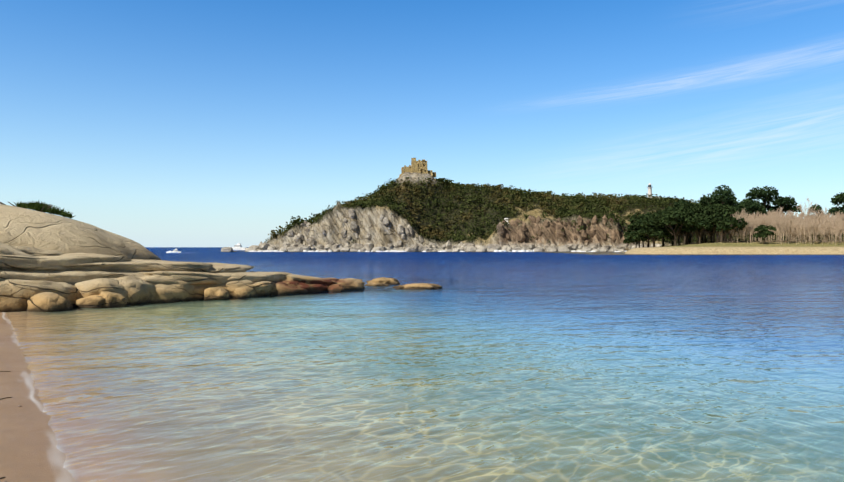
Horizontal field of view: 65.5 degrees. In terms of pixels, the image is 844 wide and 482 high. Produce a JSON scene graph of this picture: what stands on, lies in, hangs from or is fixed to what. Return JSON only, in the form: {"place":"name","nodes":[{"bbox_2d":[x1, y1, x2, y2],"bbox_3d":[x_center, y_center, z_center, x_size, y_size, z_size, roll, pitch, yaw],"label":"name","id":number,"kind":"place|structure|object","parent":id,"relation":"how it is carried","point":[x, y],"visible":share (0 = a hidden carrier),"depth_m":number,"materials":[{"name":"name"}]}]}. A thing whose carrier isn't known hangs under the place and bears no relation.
{"place":"outdoors","nodes":[
{"label":"outdoors","id":0,"kind":"place"},
{"bbox_2d":[0,312,74,481],"bbox_3d":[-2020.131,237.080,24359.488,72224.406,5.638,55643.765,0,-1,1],"label":"ground","id":1,"kind":"structure","parent":0,"point":[30,451],"depth_m":7.43,"materials":[{"name":"beige sand"}]},
{"bbox_2d":[0,0,843,246],"label":"sky","id":2,"kind":"structure","parent":0,"point":[152,123],"materials":[{"name":"blue"}]},
{"bbox_2d":[6,247,843,481],"bbox_3d":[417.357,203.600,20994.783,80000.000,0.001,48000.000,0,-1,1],"label":"sea water","id":3,"kind":"structure","parent":0,"point":[549,367],"depth_m":10.73,"materials":[{"name":"blue liquid"}]},
{"bbox_2d":[0,204,160,259],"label":"sandstone dome","id":4,"kind":"structure","parent":3,"relation":"in","point":[19,226],"depth_m":26.70,"materials":[{"name":"beige stone"}]},
{"bbox_2d":[0,200,75,218],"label":"dome shrub","id":5,"kind":"object","parent":4,"relation":"on","point":[38,206],"depth_m":30.71,"materials":[{"name":"green plant"}]},
{"bbox_2d":[0,243,364,311],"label":"reef rocks","id":6,"kind":"object","parent":3,"relation":"in","point":[32,279],"visible":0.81,"depth_m":24.17,"materials":[{"name":"stone"}]},
{"bbox_2d":[228,243,245,249],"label":"motor yacht","id":7,"kind":"object","parent":3,"relation":"on","point":[238,246],"visible":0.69,"depth_m":467.18,"materials":[{"name":"plastic"}]},
{"bbox_2d":[366,277,399,284],"bbox_3d":[-2.309,2.409,36.292,2.263,0.760,1.572,0,-1,-35],"label":"sea rock","id":8,"kind":"object","parent":3,"relation":"in","point":[388,281],"visible":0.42,"depth_m":35.91,"materials":[{"name":"stone"}]},
{"bbox_2d":[396,283,441,288],"bbox_3d":[-0.117,2.405,32.886,2.585,0.565,1.376,0,-1,-12],"label":"sea rock","id":9,"kind":"object","parent":3,"relation":"in","point":[420,286],"visible":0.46,"depth_m":32.47,"materials":[{"name":"stone"}]},
{"bbox_2d":[249,250,625,251],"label":"surf foam","id":10,"kind":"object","parent":3,"relation":"attached to","point":[422,251],"visible":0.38,"depth_m":289.68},
{"bbox_2d":[256,172,822,251],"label":"headland hill","id":11,"kind":"structure","parent":0,"point":[333,224],"depth_m":303.18,"materials":[{"name":"green plant"}]},
{"bbox_2d":[397,158,437,180],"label":"castle ruin","id":12,"kind":"object","parent":11,"relation":"on","point":[418,166],"visible":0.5,"depth_m":344.59,"materials":[{"name":"stone"}]},
{"bbox_2d":[221,208,661,251],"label":"rocky cliffs","id":13,"kind":"structure","parent":11,"relation":"on","point":[297,246],"depth_m":296.24,"materials":[{"name":"grey stone"}]},
{"bbox_2d":[265,177,843,243],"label":"headland scrub","id":14,"kind":"object","parent":11,"relation":"on","point":[544,197],"visible":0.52,"depth_m":321.52,"materials":[{"name":"green plant"}]},
{"bbox_2d":[647,183,659,198],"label":"lighthouse","id":15,"kind":"object","parent":11,"relation":"on","point":[649,187],"visible":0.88,"depth_m":344.00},
{"bbox_2d":[624,240,843,254],"bbox_3d":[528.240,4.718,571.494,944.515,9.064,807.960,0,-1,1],"label":"shore land","id":16,"kind":"structure","parent":0,"point":[768,247],"depth_m":187.68,"materials":[{"name":"beige sand"}]},
{"bbox_2d":[623,201,776,247],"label":"trees","id":17,"kind":"object","parent":16,"relation":"on","point":[706,217],"depth_m":222.39,"materials":[{"name":"green plant"}]},
{"bbox_2d":[661,197,843,245],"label":"bare thicket","id":18,"kind":"object","parent":16,"relation":"on","point":[808,225],"visible":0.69,"depth_m":214.61,"materials":[{"name":"beige plant"}]},
{"bbox_2d":[674,185,843,243],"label":"trees","id":19,"kind":"object","parent":16,"relation":"on","point":[750,205],"depth_m":264.03,"materials":[{"name":"green plant"}]}
]}

